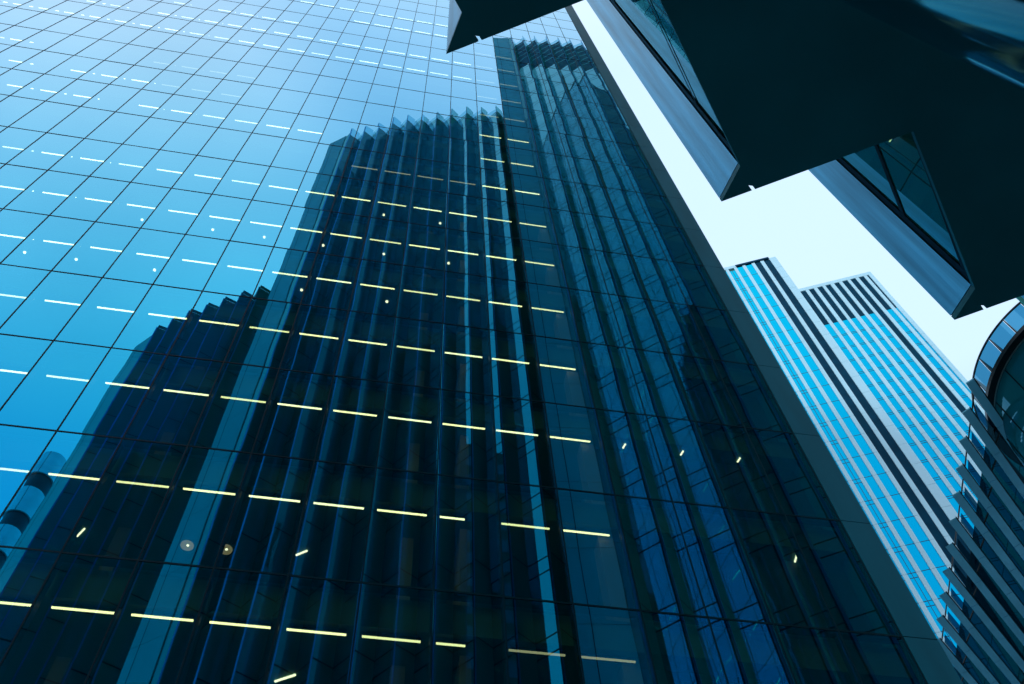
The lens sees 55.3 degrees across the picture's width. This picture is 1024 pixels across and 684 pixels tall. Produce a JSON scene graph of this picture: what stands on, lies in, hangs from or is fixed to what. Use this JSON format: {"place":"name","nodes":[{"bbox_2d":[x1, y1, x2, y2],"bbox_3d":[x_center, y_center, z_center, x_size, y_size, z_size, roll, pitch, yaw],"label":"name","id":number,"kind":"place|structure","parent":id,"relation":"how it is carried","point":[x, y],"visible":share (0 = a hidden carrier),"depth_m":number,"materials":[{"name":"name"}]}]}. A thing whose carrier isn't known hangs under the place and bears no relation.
{"place":"outdoors","nodes":[
{"label":"outdoors","id":0,"kind":"place"},
{"bbox_2d":[572,0,1022,388],"label":"sky","id":1,"kind":"structure","parent":0,"point":[795,220],"materials":[{"name":"white"}]},
{"bbox_3d":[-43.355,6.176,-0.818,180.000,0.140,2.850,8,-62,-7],"label":"pavement","id":2,"kind":"structure","parent":0,"visible":0},
{"bbox_2d":[936,302,1023,683],"bbox_3d":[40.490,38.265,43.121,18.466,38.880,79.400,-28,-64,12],"label":"curved building","id":3,"kind":"structure","parent":2,"relation":"on","point":[988,636],"depth_m":45.97,"materials":[{"name":"glass"}]},
{"bbox_3d":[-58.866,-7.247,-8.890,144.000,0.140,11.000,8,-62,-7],"label":"pavement","id":4,"kind":"structure","parent":0,"visible":0},
{"bbox_2d":[446,0,1023,319],"bbox_3d":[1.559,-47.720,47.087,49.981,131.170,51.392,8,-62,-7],"label":"stepped building","id":5,"kind":"structure","parent":4,"relation":"on","point":[895,128],"depth_m":4.72,"materials":[{"name":"glass"}]},
{"label":"ground","id":6,"kind":"structure","parent":0,"visible":0},
{"bbox_2d":[0,0,962,683],"bbox_3d":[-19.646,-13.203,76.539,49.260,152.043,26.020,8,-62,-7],"label":"office tower","id":7,"kind":"structure","parent":6,"relation":"on","point":[366,342],"depth_m":27.39,"materials":[{"name":"blue glass"}]},
{"bbox_2d":[724,257,986,666],"bbox_3d":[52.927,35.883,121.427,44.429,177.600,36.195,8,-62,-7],"label":"finned tower","id":8,"kind":"structure","parent":6,"relation":"on","point":[876,378],"depth_m":145.10,"materials":[{"name":"blue glass"}]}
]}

